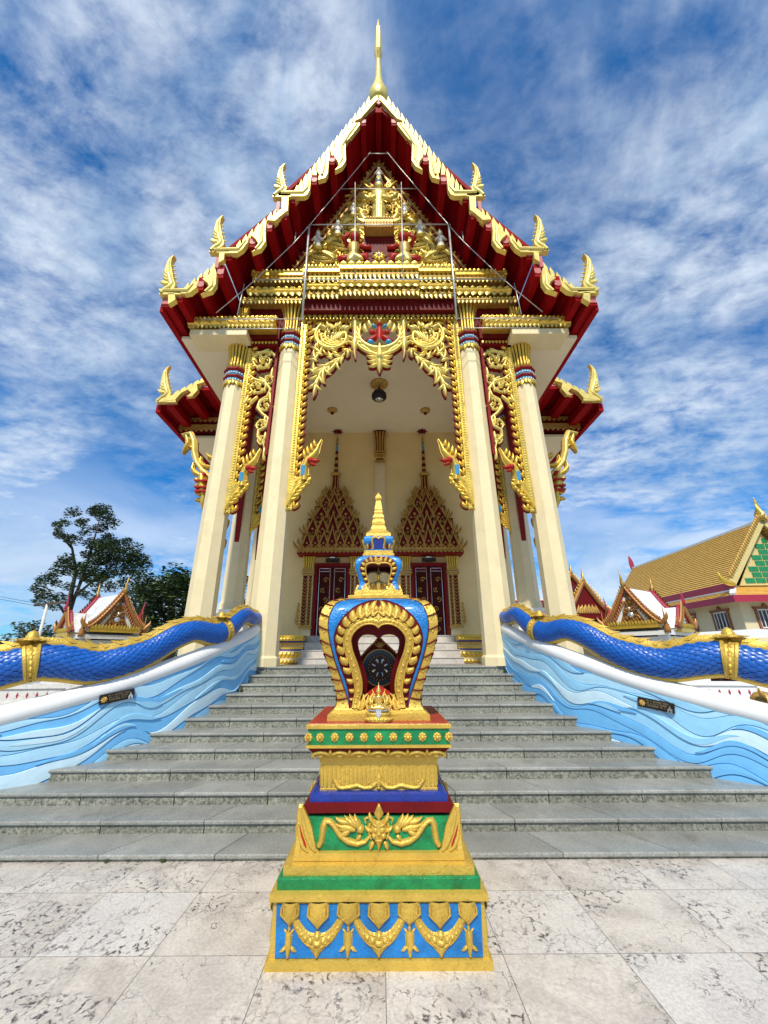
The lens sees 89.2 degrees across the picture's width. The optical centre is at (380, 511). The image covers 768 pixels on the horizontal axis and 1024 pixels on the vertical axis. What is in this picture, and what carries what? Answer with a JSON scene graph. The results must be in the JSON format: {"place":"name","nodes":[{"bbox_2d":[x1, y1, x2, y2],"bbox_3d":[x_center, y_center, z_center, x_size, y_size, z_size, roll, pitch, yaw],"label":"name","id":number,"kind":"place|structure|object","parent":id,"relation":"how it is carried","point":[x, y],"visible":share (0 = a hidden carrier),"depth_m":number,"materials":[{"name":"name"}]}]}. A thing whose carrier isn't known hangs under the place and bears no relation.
{"place":"outdoors","nodes":[
{"label":"outdoors","id":0,"kind":"place"},
{"bbox_2d":[0,633,11,644],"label":"broadleaf tree","id":1,"kind":"object","parent":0,"point":[10,636],"visible":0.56,"depth_m":59.33,"materials":[{"name":"green plant"}]},
{"bbox_2d":[33,578,150,683],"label":"ordination marker pavilion","id":2,"kind":"structure","parent":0,"point":[103,620],"depth_m":19.54,"materials":[{"name":"orange metal"}]},
{"bbox_2d":[0,858,767,1023],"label":"pavement","id":3,"kind":"structure","parent":0,"point":[628,941],"depth_m":2.24,"materials":[{"name":"stone"}]},
{"bbox_2d":[264,493,493,971],"bbox_3d":[-0.017,1.254,3.208,1.276,3.062,1.276,0,-20,0],"label":"boundary shrine","id":4,"kind":"object","parent":3,"relation":"on","point":[379,872],"visible":1,"depth_m":2.42,"materials":[{"name":"gold metal"}]},
{"bbox_2d":[370,567,387,588],"bbox_3d":[-0.019,0.602,3.384,0.248,0.311,0.152,0,-20,0],"label":"buddha statue","id":5,"kind":"object","parent":4,"relation":"in","point":[378,584],"visible":0.29,"depth_m":3.38,"materials":[{"name":"gold metal"}]},
{"bbox_2d":[361,637,396,693],"bbox_3d":[-0.005,1.322,3.234,0.386,0.562,0.064,0,-20,0],"label":"dharma wheel","id":6,"kind":"object","parent":4,"relation":"in","point":[378,655],"visible":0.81,"depth_m":3.23,"materials":[{"name":"black paint"}]},
{"bbox_2d":[364,682,393,722],"bbox_3d":[-0.015,1.326,2.727,0.210,0.256,0.137,0,-20,0],"label":"buddha statue","id":7,"kind":"object","parent":4,"relation":"on","point":[378,711],"visible":1,"depth_m":2.67,"materials":[{"name":"gold metal"}]},
{"bbox_2d":[0,663,767,861],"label":"staircase","id":8,"kind":"structure","parent":3,"relation":"on","point":[525,775],"depth_m":4.06,"materials":[{"name":"stone"}]},
{"bbox_2d":[297,635,463,663],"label":"porch steps","id":9,"kind":"structure","parent":8,"relation":"on","point":[446,651],"depth_m":10.71,"materials":[{"name":"stone"}]},
{"bbox_2d":[501,623,767,785],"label":"wave wall","id":10,"kind":"structure","parent":8,"relation":"on","point":[724,736],"depth_m":4.99,"materials":[{"name":"paint"}]},
{"bbox_2d":[499,603,767,687],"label":"naga balustrade","id":11,"kind":"object","parent":10,"relation":"on","point":[727,653],"visible":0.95,"depth_m":5.01,"materials":[{"name":"paint"}]},
{"bbox_2d":[637,696,674,713],"bbox_3d":[3.497,2.451,4.947,0.050,0.171,0.403,17,-26,-39],"label":"plaque","id":12,"kind":"object","parent":10,"relation":"attached to","point":[664,706],"visible":1,"depth_m":4.93,"materials":[{"name":"paint"}]},
{"bbox_2d":[0,0,767,650],"label":"sky","id":13,"kind":"structure","parent":0,"point":[635,132],"materials":[{"name":"blue"}]},
{"bbox_2d":[515,562,612,660],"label":"red roofed pavilion","id":14,"kind":"structure","parent":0,"point":[589,604],"depth_m":24.13,"materials":[{"name":"tile"}]},
{"bbox_2d":[597,570,710,680],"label":"ordination marker pavilion","id":15,"kind":"structure","parent":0,"point":[651,614],"depth_m":18.34,"materials":[{"name":"white paint"}]},
{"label":"yard","id":16,"kind":"structure","parent":0,"visible":0},
{"bbox_2d":[10,620,54,638],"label":"broadleaf tree","id":17,"kind":"object","parent":16,"relation":"on","point":[45,631],"visible":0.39,"depth_m":40.52,"materials":[{"name":"green plant"}]},
{"bbox_2d":[1,597,66,636],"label":"utility pole","id":18,"kind":"object","parent":16,"relation":"on","point":[46,605],"visible":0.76,"depth_m":31.12,"materials":[{"name":"white concrete"}]},
{"bbox_2d":[0,684,81,704],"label":"boundary wall","id":19,"kind":"structure","parent":16,"relation":"on","point":[17,693],"depth_m":13.27,"materials":[{"name":"white paint"}]},
{"bbox_2d":[26,503,153,612],"bbox_3d":[-28.853,6.620,38.478,14.513,17.624,6.872,0,-20,0],"label":"broadleaf tree","id":20,"kind":"object","parent":16,"relation":"on","point":[106,548],"visible":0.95,"depth_m":38.31,"materials":[{"name":"green plant"}]},
{"bbox_2d":[0,625,259,788],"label":"wave wall","id":21,"kind":"structure","parent":16,"relation":"on","point":[41,736],"depth_m":5.00,"materials":[{"name":"paint"}]},
{"bbox_2d":[98,688,134,704],"bbox_3d":[-3.422,2.394,5.051,0.050,0.173,0.403,-17,-26,38],"label":"plaque","id":22,"kind":"object","parent":21,"relation":"attached to","point":[116,696],"visible":1,"depth_m":5.03,"materials":[{"name":"paint"}]},
{"bbox_2d":[0,604,261,689],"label":"naga balustrade","id":23,"kind":"object","parent":21,"relation":"on","point":[33,656],"visible":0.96,"depth_m":5.03,"materials":[{"name":"paint"}]},
{"bbox_2d":[128,587,157,623],"bbox_3d":[-23.948,11.113,38.513,3.235,9.219,9.469,13,-24,-31],"label":"broadleaf tree","id":24,"kind":"object","parent":16,"relation":"on","point":[139,604],"visible":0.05,"depth_m":38.29,"materials":[{"name":"green plant"}]},
{"bbox_2d":[128,562,191,660],"bbox_3d":[-18.914,9.514,34.596,7.506,9.446,11.658,14,-25,-34],"label":"broadleaf tree","id":25,"kind":"object","parent":16,"relation":"on","point":[169,590],"visible":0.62,"depth_m":32.55,"materials":[{"name":"green plant"}]},
{"bbox_2d":[155,19,603,666],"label":"temple hall","id":26,"kind":"structure","parent":16,"relation":"on","point":[297,477],"depth_m":11.00,"materials":[{"name":"beige paint"}]},
{"bbox_2d":[293,435,366,635],"bbox_3d":[-1.812,0.561,14.927,2.914,8.200,0.667,0,-20,0],"label":"door","id":27,"kind":"structure","parent":26,"relation":"in","point":[333,530],"depth_m":14.45,"materials":[{"name":"red paint"}]},
{"bbox_2d":[328,407,336,414],"bbox_3d":[-1.879,-3.874,15.084,0.384,0.208,0.384,0,-20,0],"label":"ceiling lamp","id":28,"kind":"object","parent":26,"relation":"hanging from","point":[332,410],"visible":1,"depth_m":15.02,"materials":[{"name":"gold metal"}]},
{"bbox_2d":[370,378,387,402],"bbox_3d":[-0.060,-4.175,13.573,0.640,0.704,0.640,0,-20,0],"label":"ceiling lamp","id":29,"kind":"object","parent":26,"relation":"hanging from","point":[378,385],"visible":1,"depth_m":13.45,"materials":[{"name":"black metal"}]},
{"bbox_2d":[201,152,557,328],"bbox_3d":[-0.051,-8.268,11.430,9.420,7.430,0.058,0,-20,0],"label":"metal frame","id":30,"kind":"object","parent":26,"relation":"attached to","point":[305,274],"visible":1,"depth_m":10.75,"materials":[{"name":"metal"}]},
{"bbox_2d":[420,407,429,414],"bbox_3d":[1.732,-3.875,15.129,0.384,0.208,0.384,0,-20,0],"label":"ceiling lamp","id":31,"kind":"object","parent":26,"relation":"hanging from","point":[424,410],"visible":1,"depth_m":15.06,"materials":[{"name":"gold metal"}]},
{"bbox_2d":[393,436,467,634],"bbox_3d":[1.772,0.546,14.932,2.914,8.200,0.667,0,-20,0],"label":"door","id":32,"kind":"structure","parent":26,"relation":"in","point":[426,531],"depth_m":14.45,"materials":[{"name":"red paint"}]},
{"bbox_2d":[611,497,767,641],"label":"gold roofed hall","id":33,"kind":"structure","parent":16,"relation":"on","point":[720,580],"depth_m":33.90,"materials":[{"name":"gold metal"}]},
{"bbox_2d":[690,613,699,631],"bbox_3d":[29.088,10.508,36.620,0.160,2.304,2.080,-1,-20,3],"label":"window","id":34,"kind":"structure","parent":33,"relation":"in","point":[697,630],"depth_m":35.94,"materials":[{"name":"brown glass"}]},
{"bbox_2d":[709,606,733,630],"bbox_3d":[28.895,9.174,32.991,0.160,2.304,2.080,-1,-20,3],"label":"window","id":35,"kind":"structure","parent":33,"relation":"in","point":[721,618],"depth_m":33.07,"materials":[{"name":"brown glass"}]},
{"bbox_2d":[751,603,767,628],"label":"window","id":36,"kind":"structure","parent":33,"relation":"in","point":[761,613],"depth_m":30.94,"materials":[{"name":"brown glass"}]},
{"bbox_2d":[677,629,767,680],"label":"wall","id":37,"kind":"structure","parent":16,"relation":"on","point":[756,633],"depth_m":21.48,"materials":[{"name":"white paint"}]},
{"bbox_2d":[678,681,767,698],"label":"boundary wall","id":38,"kind":"structure","parent":16,"relation":"on","point":[740,689],"depth_m":13.26,"materials":[{"name":"white paint"}]},
{"bbox_2d":[750,688,767,702],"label":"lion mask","id":39,"kind":"object","parent":16,"relation":"on","point":[760,695],"visible":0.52,"depth_m":4.78,"materials":[{"name":"gold metal"}]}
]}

